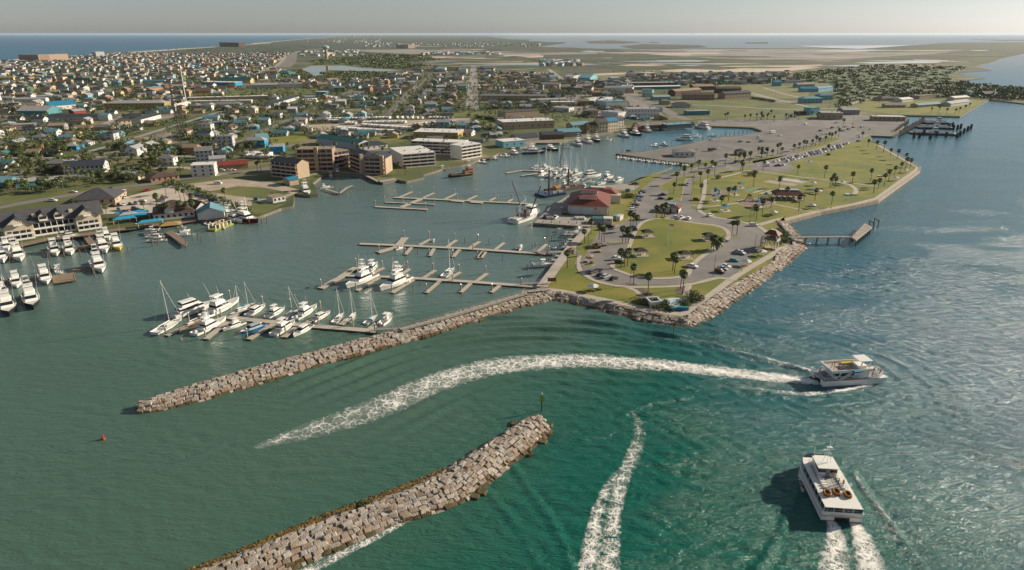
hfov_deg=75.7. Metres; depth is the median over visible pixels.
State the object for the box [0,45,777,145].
town trees
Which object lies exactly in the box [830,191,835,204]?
palm tree
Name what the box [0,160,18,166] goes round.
house
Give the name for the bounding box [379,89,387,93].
house
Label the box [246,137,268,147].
house
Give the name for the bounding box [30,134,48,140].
house
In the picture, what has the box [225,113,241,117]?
house
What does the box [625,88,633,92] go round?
house
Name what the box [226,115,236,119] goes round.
house
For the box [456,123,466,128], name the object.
house
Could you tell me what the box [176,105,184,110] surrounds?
house
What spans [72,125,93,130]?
house
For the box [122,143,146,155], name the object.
house
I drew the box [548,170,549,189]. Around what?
spud pile
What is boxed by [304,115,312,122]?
house
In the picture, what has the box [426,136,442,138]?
house
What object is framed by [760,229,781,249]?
observation tower
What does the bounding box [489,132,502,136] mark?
house
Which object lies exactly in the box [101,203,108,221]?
palm tree
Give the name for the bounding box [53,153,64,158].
tree
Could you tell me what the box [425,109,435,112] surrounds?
house
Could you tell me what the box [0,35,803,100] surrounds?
distant houses
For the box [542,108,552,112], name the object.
house
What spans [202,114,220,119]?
house
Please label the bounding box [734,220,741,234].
palm tree
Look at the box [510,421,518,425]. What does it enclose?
loose rock
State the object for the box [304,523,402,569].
shore foam
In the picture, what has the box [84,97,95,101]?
house
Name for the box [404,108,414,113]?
house
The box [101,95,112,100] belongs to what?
house
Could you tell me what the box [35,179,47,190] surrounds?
tree
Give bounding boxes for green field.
[0,189,65,203]
[66,177,138,188]
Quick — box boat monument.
[646,296,686,307]
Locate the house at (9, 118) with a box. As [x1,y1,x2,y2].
[7,116,25,120]
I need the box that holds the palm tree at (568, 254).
[564,249,570,267]
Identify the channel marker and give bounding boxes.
[539,393,543,410]
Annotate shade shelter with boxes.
[710,194,719,201]
[720,204,731,211]
[729,189,739,195]
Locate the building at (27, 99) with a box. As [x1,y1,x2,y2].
[13,97,48,101]
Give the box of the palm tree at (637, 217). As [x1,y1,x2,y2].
[634,214,640,226]
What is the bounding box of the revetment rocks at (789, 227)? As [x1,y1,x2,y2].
[776,220,808,246]
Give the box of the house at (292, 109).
[287,106,297,112]
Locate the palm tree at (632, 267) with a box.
[630,263,637,284]
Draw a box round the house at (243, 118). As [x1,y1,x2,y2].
[238,116,250,121]
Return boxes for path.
[537,288,682,315]
[575,256,730,287]
[624,285,644,298]
[678,255,773,314]
[683,283,691,296]
[697,180,766,232]
[705,171,745,179]
[745,170,877,186]
[768,245,794,255]
[775,204,811,211]
[838,182,858,195]
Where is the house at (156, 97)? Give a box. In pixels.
[151,96,162,99]
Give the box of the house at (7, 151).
[0,149,15,155]
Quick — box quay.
[537,228,590,286]
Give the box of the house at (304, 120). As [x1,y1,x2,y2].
[294,117,307,124]
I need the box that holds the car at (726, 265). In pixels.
[720,263,731,267]
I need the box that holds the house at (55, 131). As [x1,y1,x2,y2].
[43,128,62,137]
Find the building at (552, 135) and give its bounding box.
[539,131,564,139]
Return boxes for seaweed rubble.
[186,467,446,569]
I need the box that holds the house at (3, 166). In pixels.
[0,164,10,172]
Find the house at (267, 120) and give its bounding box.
[257,117,270,124]
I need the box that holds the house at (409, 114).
[405,112,413,116]
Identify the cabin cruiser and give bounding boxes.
[0,235,11,250]
[7,234,16,244]
[9,265,21,288]
[57,232,77,239]
[101,226,111,240]
[143,231,161,235]
[145,233,164,238]
[146,230,166,241]
[223,314,246,330]
[240,321,267,334]
[244,303,264,316]
[264,302,284,318]
[269,314,294,336]
[293,323,313,337]
[309,304,329,322]
[507,147,518,154]
[524,143,539,149]
[534,168,547,176]
[550,170,560,178]
[600,171,613,179]
[603,176,615,181]
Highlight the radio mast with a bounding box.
[168,79,181,149]
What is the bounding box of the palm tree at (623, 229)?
[620,225,626,242]
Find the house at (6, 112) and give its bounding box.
[0,110,11,114]
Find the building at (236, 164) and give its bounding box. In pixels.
[217,159,248,169]
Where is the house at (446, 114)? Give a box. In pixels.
[440,113,453,118]
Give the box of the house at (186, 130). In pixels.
[178,128,192,135]
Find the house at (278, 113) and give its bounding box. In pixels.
[272,111,282,117]
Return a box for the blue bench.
[676,306,688,310]
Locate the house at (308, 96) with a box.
[304,95,314,98]
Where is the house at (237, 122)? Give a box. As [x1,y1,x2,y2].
[232,120,246,124]
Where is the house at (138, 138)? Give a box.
[126,137,143,142]
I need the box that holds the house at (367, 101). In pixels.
[364,100,373,103]
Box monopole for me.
[179,65,185,100]
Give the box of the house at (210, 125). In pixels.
[197,122,214,129]
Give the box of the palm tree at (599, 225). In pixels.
[596,223,602,236]
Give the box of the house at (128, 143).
[122,140,135,148]
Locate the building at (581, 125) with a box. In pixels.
[566,121,587,131]
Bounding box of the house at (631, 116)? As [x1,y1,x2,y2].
[625,114,636,118]
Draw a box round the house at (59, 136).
[57,134,75,138]
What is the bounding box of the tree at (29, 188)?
[25,186,35,193]
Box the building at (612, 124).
[606,117,618,131]
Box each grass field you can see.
[225,88,317,95]
[433,111,583,126]
[686,100,837,119]
[721,84,809,98]
[838,99,986,115]
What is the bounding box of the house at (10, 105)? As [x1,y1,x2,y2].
[7,103,20,107]
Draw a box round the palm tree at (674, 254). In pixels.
[670,252,677,270]
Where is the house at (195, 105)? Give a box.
[190,103,200,108]
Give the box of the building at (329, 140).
[316,134,369,149]
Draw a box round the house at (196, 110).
[193,108,204,112]
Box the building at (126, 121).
[115,118,131,125]
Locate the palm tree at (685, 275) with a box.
[680,271,688,293]
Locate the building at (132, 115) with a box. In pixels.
[129,113,142,118]
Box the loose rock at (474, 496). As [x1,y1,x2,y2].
[470,492,479,500]
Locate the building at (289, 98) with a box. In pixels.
[262,95,298,106]
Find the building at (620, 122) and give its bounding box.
[615,116,624,127]
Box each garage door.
[569,207,579,213]
[582,207,592,214]
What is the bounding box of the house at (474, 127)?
[469,125,480,129]
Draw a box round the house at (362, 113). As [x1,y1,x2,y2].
[356,110,366,116]
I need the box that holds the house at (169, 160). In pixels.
[156,154,177,165]
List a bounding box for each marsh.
[503,47,621,53]
[558,62,847,73]
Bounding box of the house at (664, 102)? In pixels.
[659,99,669,104]
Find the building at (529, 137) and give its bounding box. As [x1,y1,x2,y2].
[510,132,538,141]
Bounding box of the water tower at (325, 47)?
[322,45,328,59]
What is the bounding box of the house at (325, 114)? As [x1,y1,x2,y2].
[318,111,331,116]
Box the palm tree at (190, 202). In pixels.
[188,200,194,208]
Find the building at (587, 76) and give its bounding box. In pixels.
[578,74,597,81]
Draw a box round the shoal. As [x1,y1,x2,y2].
[878,42,1023,57]
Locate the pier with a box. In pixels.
[788,234,852,243]
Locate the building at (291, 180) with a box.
[283,176,298,185]
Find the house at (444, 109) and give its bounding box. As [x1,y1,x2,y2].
[441,107,454,111]
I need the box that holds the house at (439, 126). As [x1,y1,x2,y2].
[431,125,444,128]
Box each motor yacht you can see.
[170,295,209,318]
[581,169,600,178]
[676,134,692,140]
[694,120,710,128]
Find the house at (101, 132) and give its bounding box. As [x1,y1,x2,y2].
[91,130,104,137]
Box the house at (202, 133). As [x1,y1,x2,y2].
[197,130,214,138]
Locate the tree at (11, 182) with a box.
[0,180,13,192]
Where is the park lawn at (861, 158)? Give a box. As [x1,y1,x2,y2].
[543,136,915,316]
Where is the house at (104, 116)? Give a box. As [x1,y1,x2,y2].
[97,113,111,120]
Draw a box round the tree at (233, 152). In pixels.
[228,150,236,159]
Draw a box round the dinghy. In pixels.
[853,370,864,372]
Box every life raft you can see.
[823,489,831,496]
[832,488,840,495]
[843,490,851,498]
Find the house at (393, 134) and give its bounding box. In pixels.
[387,131,398,137]
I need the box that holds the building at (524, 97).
[480,94,546,100]
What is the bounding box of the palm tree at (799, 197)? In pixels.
[797,194,802,211]
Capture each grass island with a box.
[608,242,627,243]
[609,192,637,220]
[614,218,726,276]
[654,209,668,217]
[660,168,729,200]
[702,160,723,163]
[735,155,786,164]
[753,154,783,161]
[794,136,839,152]
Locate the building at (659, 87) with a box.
[634,85,680,89]
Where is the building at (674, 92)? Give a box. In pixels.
[668,87,701,95]
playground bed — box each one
[709,189,726,196]
[738,198,773,205]
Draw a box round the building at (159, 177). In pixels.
[144,171,178,182]
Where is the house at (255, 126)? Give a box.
[245,124,259,128]
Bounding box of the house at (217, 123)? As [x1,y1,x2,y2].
[213,120,227,125]
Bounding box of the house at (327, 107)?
[324,105,337,109]
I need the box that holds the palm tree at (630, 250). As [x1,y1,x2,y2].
[626,247,633,265]
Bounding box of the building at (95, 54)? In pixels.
[92,52,104,56]
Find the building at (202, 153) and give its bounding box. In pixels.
[194,146,212,161]
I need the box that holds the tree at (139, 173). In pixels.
[136,170,144,180]
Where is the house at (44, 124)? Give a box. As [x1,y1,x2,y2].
[42,121,54,126]
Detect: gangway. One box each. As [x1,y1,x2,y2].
[376,324,401,329]
[522,279,543,283]
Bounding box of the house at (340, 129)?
[336,127,347,132]
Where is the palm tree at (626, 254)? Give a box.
[622,250,629,266]
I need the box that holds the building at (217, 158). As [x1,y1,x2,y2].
[208,155,225,161]
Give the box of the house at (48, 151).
[41,149,62,154]
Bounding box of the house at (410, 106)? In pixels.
[406,104,413,108]
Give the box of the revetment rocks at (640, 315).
[549,291,690,326]
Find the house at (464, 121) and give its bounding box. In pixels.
[455,120,469,127]
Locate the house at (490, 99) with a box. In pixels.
[488,97,497,103]
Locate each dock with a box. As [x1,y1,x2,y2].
[4,277,38,282]
[52,272,75,283]
[60,245,90,251]
[72,266,89,270]
[164,312,378,340]
[165,230,186,245]
[317,267,538,293]
[324,185,352,193]
[359,237,551,258]
[374,192,537,210]
[506,170,537,175]
[851,222,871,245]
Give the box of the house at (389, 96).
[384,95,393,100]
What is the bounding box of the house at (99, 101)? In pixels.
[90,99,106,103]
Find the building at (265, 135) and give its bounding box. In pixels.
[254,133,269,141]
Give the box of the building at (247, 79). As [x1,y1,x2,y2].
[216,77,254,82]
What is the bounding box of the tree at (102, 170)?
[96,168,107,177]
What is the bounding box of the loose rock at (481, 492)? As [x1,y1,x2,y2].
[475,488,487,495]
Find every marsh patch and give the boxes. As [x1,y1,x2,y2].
[402,67,513,67]
[405,54,485,54]
[409,63,454,63]
[415,60,497,60]
[431,58,468,59]
[432,48,510,48]
[432,56,451,57]
[440,62,529,62]
[455,63,538,63]
[456,64,536,65]
[461,57,507,57]
[461,65,508,65]
[489,64,594,64]
[495,66,585,66]
[501,52,541,52]
[527,59,631,59]
[528,60,655,60]
[597,58,673,58]
[600,67,678,68]
[601,50,649,50]
[607,55,646,55]
[613,63,648,64]
[614,51,677,51]
[622,64,660,65]
[651,53,726,53]
[651,66,712,66]
[660,63,750,63]
[690,50,719,50]
[713,56,767,57]
[713,66,845,66]
[719,64,785,64]
[720,65,813,66]
[732,66,789,67]
[755,59,854,59]
[776,53,849,53]
[810,57,848,57]
[814,61,847,61]
[818,50,884,50]
[824,65,876,66]
[826,51,856,51]
[841,54,898,54]
[851,64,900,64]
[857,51,953,51]
[865,60,938,60]
[878,65,951,66]
[890,58,954,58]
[901,50,949,50]
[941,61,966,62]
[948,54,1006,55]
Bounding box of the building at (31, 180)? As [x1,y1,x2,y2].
[13,177,35,186]
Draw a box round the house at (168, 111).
[159,109,173,113]
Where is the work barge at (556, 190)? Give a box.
[534,142,584,197]
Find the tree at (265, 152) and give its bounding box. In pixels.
[260,148,269,157]
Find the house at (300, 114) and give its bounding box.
[293,113,307,116]
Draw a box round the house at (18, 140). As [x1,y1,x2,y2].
[8,137,29,143]
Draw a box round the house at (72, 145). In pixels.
[66,142,84,149]
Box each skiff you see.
[515,244,522,250]
[573,226,582,230]
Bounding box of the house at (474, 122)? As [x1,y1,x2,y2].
[470,120,478,125]
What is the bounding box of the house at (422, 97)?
[418,94,425,100]
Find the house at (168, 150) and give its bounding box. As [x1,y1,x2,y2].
[162,147,178,154]
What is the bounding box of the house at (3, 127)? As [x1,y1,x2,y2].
[0,124,15,130]
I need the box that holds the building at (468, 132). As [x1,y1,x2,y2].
[461,128,475,135]
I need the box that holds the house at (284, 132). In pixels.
[272,129,288,135]
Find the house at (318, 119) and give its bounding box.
[313,117,328,122]
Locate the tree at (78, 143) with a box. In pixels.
[75,140,83,149]
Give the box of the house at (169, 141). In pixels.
[157,138,171,143]
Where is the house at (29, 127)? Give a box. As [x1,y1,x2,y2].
[22,125,41,130]
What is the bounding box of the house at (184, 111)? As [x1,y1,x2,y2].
[178,109,188,113]
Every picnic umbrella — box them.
[588,284,597,290]
[742,259,751,265]
[757,249,766,255]
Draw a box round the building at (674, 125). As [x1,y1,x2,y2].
[663,122,692,128]
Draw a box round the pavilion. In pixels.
[771,188,805,200]
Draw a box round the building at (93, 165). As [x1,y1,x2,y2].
[62,159,109,174]
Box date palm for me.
[710,236,726,249]
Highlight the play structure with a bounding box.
[758,192,770,199]
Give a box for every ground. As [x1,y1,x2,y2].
[0,35,1023,316]
[773,66,966,106]
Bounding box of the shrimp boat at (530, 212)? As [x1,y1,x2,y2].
[507,181,540,223]
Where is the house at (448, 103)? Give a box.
[444,101,454,106]
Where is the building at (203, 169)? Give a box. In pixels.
[190,161,217,176]
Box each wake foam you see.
[267,354,819,444]
[579,475,616,569]
[599,414,640,569]
[690,340,810,371]
[819,521,847,569]
[850,523,880,569]
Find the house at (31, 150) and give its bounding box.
[24,149,40,154]
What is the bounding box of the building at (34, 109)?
[16,105,61,114]
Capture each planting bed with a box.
[625,283,651,296]
[675,286,684,294]
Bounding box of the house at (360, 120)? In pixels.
[356,117,366,122]
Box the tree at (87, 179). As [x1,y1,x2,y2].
[82,177,91,184]
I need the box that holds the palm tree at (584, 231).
[581,228,587,242]
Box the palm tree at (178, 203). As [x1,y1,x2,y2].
[175,200,181,209]
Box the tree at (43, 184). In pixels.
[37,181,48,191]
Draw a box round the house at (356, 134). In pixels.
[354,132,368,137]
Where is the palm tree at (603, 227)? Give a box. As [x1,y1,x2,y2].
[601,225,607,239]
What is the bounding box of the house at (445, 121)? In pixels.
[436,119,449,127]
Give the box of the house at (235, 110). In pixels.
[227,108,238,112]
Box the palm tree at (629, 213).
[627,210,632,225]
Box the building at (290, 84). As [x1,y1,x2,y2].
[278,82,301,87]
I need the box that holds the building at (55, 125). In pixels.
[47,122,68,129]
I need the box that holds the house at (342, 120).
[337,117,348,122]
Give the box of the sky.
[0,0,1023,33]
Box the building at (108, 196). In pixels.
[70,187,126,203]
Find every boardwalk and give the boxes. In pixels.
[19,226,135,246]
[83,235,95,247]
[144,217,225,226]
[399,286,547,330]
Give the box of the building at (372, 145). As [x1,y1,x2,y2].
[359,141,387,149]
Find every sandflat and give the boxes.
[469,55,542,58]
[503,54,538,56]
[595,72,654,75]
[652,54,690,54]
[659,64,823,71]
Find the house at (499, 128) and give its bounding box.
[493,126,501,131]
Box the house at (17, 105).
[13,104,25,109]
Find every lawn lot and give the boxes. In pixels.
[210,186,289,198]
[252,200,285,214]
[270,135,315,145]
[372,137,410,141]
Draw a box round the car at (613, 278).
[609,276,618,280]
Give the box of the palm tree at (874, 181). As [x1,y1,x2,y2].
[872,179,877,192]
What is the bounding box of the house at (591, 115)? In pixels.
[586,112,594,117]
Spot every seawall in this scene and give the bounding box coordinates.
[310,171,395,182]
[780,140,920,222]
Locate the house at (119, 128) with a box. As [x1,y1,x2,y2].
[115,125,131,130]
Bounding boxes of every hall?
[566,189,610,215]
[584,186,620,202]
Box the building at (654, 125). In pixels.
[633,122,662,128]
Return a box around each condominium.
[269,156,309,178]
[296,145,335,171]
[334,148,349,168]
[347,149,373,173]
[364,150,392,174]
[390,145,435,167]
[410,138,467,154]
[450,141,481,159]
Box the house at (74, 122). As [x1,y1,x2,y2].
[66,121,85,125]
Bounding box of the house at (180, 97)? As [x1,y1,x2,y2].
[175,95,184,99]
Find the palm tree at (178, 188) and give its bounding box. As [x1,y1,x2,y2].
[175,186,180,200]
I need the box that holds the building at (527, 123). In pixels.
[497,117,553,129]
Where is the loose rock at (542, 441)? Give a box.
[537,438,547,444]
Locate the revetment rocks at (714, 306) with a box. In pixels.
[684,243,806,325]
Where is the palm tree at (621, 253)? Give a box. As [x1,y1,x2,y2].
[617,248,624,266]
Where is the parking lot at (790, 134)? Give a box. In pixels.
[624,126,826,161]
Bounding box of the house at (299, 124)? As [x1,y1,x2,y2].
[290,122,303,128]
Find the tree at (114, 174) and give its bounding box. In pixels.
[109,170,116,180]
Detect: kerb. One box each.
[609,218,730,278]
[660,168,730,200]
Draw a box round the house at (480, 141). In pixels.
[468,139,482,145]
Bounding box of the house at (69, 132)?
[66,131,83,135]
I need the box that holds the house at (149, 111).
[145,109,158,113]
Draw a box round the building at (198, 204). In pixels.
[187,198,205,214]
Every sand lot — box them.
[101,185,230,213]
[183,178,300,205]
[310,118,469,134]
[552,92,664,119]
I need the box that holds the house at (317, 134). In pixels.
[314,131,326,136]
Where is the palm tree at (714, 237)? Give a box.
[711,234,718,249]
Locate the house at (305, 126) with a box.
[298,124,312,130]
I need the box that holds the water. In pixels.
[0,34,1023,569]
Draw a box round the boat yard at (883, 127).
[850,116,904,134]
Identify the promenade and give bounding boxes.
[758,145,918,225]
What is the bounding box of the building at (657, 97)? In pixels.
[650,95,670,99]
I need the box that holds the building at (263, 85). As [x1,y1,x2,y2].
[251,83,276,88]
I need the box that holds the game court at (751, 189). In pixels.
[744,187,761,191]
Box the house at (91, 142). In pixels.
[81,140,94,145]
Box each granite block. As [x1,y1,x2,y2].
[207,564,219,569]
[222,560,230,568]
[226,562,236,569]
[236,558,243,564]
[236,561,246,567]
[245,561,257,568]
[246,554,257,563]
[250,545,261,550]
[250,565,259,569]
[257,558,264,564]
[258,553,266,559]
[259,561,267,569]
[261,547,269,552]
[263,553,272,561]
[264,563,273,569]
[266,548,277,555]
[267,557,276,564]
[269,542,280,550]
[273,550,280,557]
[273,561,282,568]
[275,554,282,561]
[276,543,288,550]
[276,565,286,569]
[280,547,289,555]
[281,533,290,539]
[281,539,289,545]
[281,557,290,564]
[282,551,292,559]
[285,561,295,567]
[287,535,299,541]
[289,539,299,544]
[289,542,298,549]
[290,547,301,555]
[291,553,300,561]
[291,563,300,569]
[295,557,304,563]
[298,539,307,546]
[299,533,309,540]
[300,542,313,550]
[300,550,307,556]
[303,553,312,560]
[304,525,314,532]
[305,558,312,564]
[306,546,316,553]
[307,536,315,542]
[310,525,321,532]
[312,548,323,555]
[312,554,323,561]
[313,539,322,545]
[314,531,324,539]
[315,541,328,549]
[322,534,331,541]
[322,548,331,556]
[323,529,332,534]
[323,544,331,550]
[324,516,335,521]
[327,524,336,528]
[331,526,342,531]
[331,531,337,537]
[331,541,340,547]
[332,535,340,542]
[332,547,338,552]
[336,520,342,526]
[337,529,346,535]
[338,543,346,550]
[340,532,348,538]
[340,536,351,543]
[341,519,352,529]
[346,513,354,519]
[346,524,354,530]
[350,533,357,539]
[352,527,359,532]
[353,520,361,527]
[356,534,365,541]
[357,515,368,522]
[357,529,362,535]
[359,511,368,516]
[362,519,368,525]
[363,526,371,534]
[365,504,373,509]
[365,530,376,537]
[367,516,374,522]
[371,519,381,525]
[371,523,379,529]
[373,508,383,515]
[375,502,384,508]
[376,527,384,532]
[379,512,387,517]
[379,521,386,526]
[381,516,389,521]
[383,506,392,512]
[386,518,394,524]
[387,510,396,515]
[388,511,397,518]
[390,521,398,526]
[394,516,401,521]
[395,497,404,502]
[397,505,406,513]
[398,510,407,516]
[401,512,411,519]
[403,500,412,505]
[407,488,417,493]
[408,506,418,513]
[413,501,421,507]
[413,514,420,519]
[416,492,424,497]
[417,496,426,501]
[418,505,427,509]
[419,507,429,513]
[420,486,430,491]
[430,504,437,510]
[431,498,438,504]
[432,488,437,494]
[437,503,443,509]
[438,492,445,498]
[438,497,446,502]
[443,489,449,495]
[444,503,452,509]
[446,493,453,500]
[448,486,455,493]
[453,495,460,501]
[457,498,465,504]
[458,492,466,499]
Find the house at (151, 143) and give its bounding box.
[145,140,158,148]
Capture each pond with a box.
[302,66,398,75]
[620,60,708,62]
[678,64,718,65]
[802,45,908,48]
[855,61,942,63]
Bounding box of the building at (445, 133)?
[413,128,463,138]
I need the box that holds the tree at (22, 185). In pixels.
[19,183,28,192]
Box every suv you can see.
[588,269,597,273]
[601,273,610,278]
[614,259,623,263]
[714,268,725,273]
[736,249,746,254]
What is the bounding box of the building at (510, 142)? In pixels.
[495,137,524,147]
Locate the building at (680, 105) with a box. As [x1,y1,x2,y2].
[671,102,690,107]
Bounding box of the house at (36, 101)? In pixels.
[29,99,43,104]
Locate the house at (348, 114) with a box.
[343,112,352,116]
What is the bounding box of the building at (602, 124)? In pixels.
[594,118,607,132]
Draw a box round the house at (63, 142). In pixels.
[60,138,80,144]
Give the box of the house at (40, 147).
[18,143,43,149]
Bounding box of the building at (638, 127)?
[631,124,640,130]
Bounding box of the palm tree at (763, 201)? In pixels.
[760,198,766,214]
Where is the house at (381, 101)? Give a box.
[376,99,385,105]
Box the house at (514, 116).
[507,115,524,118]
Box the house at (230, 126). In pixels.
[225,123,237,129]
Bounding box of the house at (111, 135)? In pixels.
[102,130,119,139]
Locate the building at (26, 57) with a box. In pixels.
[18,54,49,60]
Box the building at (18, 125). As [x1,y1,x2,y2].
[13,122,35,128]
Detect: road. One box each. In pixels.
[0,167,269,208]
[0,175,105,176]
[3,155,284,158]
[7,111,222,175]
[29,151,119,161]
[31,130,271,131]
[54,167,219,176]
[102,116,120,123]
[112,113,330,114]
[147,135,181,145]
[217,81,371,150]
[251,49,316,73]
[264,140,316,151]
[277,52,296,66]
[342,138,504,150]
[380,73,431,119]
[386,84,417,115]
[465,66,475,107]
[474,69,478,109]
[547,69,562,78]
[580,115,905,284]
[628,95,693,119]
[706,105,836,108]
[752,95,809,106]
[764,88,798,97]
[839,98,872,107]
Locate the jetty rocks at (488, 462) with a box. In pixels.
[409,414,553,490]
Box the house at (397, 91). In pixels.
[392,89,400,94]
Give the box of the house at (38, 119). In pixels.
[31,116,47,123]
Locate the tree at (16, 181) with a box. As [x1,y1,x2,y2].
[11,179,19,189]
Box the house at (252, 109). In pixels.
[247,105,258,112]
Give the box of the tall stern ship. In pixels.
[448,165,472,177]
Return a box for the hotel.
[0,200,103,240]
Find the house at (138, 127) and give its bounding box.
[130,126,142,129]
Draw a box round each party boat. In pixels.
[522,147,544,153]
[542,144,558,150]
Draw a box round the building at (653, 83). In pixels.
[628,81,675,84]
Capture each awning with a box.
[112,215,136,222]
[119,211,136,215]
[129,213,149,219]
[134,209,148,212]
[137,218,162,226]
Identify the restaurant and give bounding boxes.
[152,195,194,219]
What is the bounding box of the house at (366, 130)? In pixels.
[358,129,376,135]
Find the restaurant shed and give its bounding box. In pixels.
[196,202,224,219]
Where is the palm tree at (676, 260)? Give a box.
[673,256,679,272]
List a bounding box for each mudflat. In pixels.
[359,49,596,54]
[633,49,954,60]
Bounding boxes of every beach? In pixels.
[0,43,265,61]
[252,36,337,43]
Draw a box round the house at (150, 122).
[143,120,158,125]
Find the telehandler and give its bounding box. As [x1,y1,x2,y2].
[591,243,602,248]
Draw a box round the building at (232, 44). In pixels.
[219,42,245,46]
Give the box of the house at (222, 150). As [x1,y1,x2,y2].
[217,146,232,154]
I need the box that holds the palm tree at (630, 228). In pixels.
[626,226,632,242]
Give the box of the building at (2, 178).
[0,176,19,186]
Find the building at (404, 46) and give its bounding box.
[396,44,414,47]
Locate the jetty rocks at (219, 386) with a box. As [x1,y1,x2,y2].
[135,289,552,413]
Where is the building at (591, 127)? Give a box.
[585,122,597,132]
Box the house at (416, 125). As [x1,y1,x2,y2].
[412,122,422,130]
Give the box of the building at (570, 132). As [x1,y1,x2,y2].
[554,128,581,136]
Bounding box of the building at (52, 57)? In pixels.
[29,54,68,60]
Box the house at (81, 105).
[75,104,86,108]
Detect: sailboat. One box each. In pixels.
[150,281,181,334]
[180,318,203,328]
[230,285,248,314]
[236,284,255,309]
[283,286,297,319]
[331,289,343,323]
[345,292,355,322]
[363,292,377,324]
[440,239,454,277]
[541,153,552,177]
[552,146,562,171]
[558,152,567,178]
[569,153,580,179]
[570,159,580,181]
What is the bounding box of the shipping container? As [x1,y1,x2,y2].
[612,213,623,220]
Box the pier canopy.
[159,221,181,231]
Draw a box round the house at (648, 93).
[642,91,651,96]
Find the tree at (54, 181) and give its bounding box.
[48,178,61,191]
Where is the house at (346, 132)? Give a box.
[338,129,350,136]
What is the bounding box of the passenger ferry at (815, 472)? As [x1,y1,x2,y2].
[799,441,863,523]
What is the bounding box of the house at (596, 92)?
[592,90,600,96]
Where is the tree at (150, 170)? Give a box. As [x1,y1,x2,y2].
[144,166,154,173]
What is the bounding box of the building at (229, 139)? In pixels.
[216,134,235,149]
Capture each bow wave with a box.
[741,357,809,369]
[760,384,873,395]
[856,475,899,540]
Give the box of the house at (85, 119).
[80,117,92,122]
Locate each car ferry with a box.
[909,124,956,135]
[916,118,951,129]
[923,117,951,124]
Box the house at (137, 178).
[122,171,145,180]
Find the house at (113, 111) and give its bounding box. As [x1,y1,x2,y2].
[104,110,117,113]
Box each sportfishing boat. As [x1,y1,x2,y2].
[0,237,8,263]
[0,265,3,289]
[0,281,15,315]
[1,232,24,261]
[14,269,39,309]
[31,255,51,284]
[41,227,60,256]
[55,228,74,254]
[82,241,105,272]
[88,224,109,253]
[104,222,122,250]
[190,308,225,336]
[198,285,238,317]
[224,202,230,213]
[225,206,241,222]
[232,197,257,222]
[291,301,316,320]
[297,175,310,193]
[346,255,378,288]
[366,259,377,271]
[380,261,412,290]
[560,161,568,172]
[570,167,582,175]
[573,133,581,146]
[581,131,592,143]
[591,130,600,141]
[617,126,630,137]
[628,123,641,135]
[641,121,651,132]
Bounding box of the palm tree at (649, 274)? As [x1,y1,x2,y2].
[643,272,653,295]
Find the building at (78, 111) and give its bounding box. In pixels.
[68,108,85,113]
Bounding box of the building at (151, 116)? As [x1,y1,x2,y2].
[130,113,160,122]
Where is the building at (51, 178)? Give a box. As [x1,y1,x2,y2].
[44,177,60,183]
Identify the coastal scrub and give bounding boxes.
[9,53,1023,211]
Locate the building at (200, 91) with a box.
[194,87,210,96]
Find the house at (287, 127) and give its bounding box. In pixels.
[282,125,294,130]
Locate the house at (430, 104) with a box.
[424,102,436,107]
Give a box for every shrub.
[355,500,369,508]
[621,192,631,197]
[629,296,645,304]
[638,298,651,305]
[647,304,666,309]
[661,299,669,306]
[662,304,677,311]
[676,298,692,306]
[683,289,699,295]
[684,294,701,303]
[692,294,704,300]
[779,229,790,236]
[780,236,790,243]
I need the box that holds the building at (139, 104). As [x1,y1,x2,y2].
[103,100,170,108]
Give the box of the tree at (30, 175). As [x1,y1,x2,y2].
[26,170,35,177]
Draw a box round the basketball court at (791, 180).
[776,178,806,182]
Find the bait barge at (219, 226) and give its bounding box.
[207,219,233,231]
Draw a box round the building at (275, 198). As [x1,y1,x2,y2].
[265,193,285,202]
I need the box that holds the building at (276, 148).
[268,143,284,153]
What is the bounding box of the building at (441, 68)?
[437,67,446,71]
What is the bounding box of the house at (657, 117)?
[654,114,667,119]
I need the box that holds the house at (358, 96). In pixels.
[354,95,363,100]
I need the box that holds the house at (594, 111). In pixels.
[582,108,598,115]
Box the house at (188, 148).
[181,144,200,153]
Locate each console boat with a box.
[54,263,62,274]
[143,228,161,233]
[144,226,159,230]
[175,230,195,236]
[377,312,392,325]
[531,258,552,266]
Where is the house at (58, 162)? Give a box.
[43,159,74,171]
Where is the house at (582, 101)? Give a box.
[578,99,588,105]
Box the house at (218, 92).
[213,91,224,95]
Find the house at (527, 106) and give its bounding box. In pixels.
[519,104,531,108]
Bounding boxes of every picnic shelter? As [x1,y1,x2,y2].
[631,247,649,256]
[639,229,655,237]
[676,250,693,259]
[700,232,713,240]
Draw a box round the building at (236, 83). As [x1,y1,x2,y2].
[201,81,242,85]
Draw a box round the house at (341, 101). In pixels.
[335,99,346,105]
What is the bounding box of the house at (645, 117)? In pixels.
[639,115,649,119]
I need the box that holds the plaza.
[534,184,639,225]
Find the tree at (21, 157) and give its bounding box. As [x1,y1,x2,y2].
[17,155,26,164]
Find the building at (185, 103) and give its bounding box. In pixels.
[167,101,190,108]
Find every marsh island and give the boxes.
[585,40,636,42]
[622,44,705,48]
[975,39,1023,40]
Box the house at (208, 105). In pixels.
[200,103,213,109]
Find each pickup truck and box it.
[609,255,620,259]
[685,263,697,267]
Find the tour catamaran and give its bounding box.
[810,354,887,386]
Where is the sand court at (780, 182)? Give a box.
[764,180,796,185]
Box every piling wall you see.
[895,118,908,131]
[898,115,925,137]
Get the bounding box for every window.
[7,229,30,234]
[14,234,31,238]
[33,219,73,227]
[35,225,74,234]
[78,219,97,224]
[80,224,98,228]
[174,302,203,311]
[177,299,197,305]
[275,322,290,328]
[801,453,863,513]
[834,373,853,378]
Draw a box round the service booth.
[592,216,612,223]
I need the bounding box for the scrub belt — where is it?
[312,55,423,68]
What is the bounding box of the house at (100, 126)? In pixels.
[94,124,115,129]

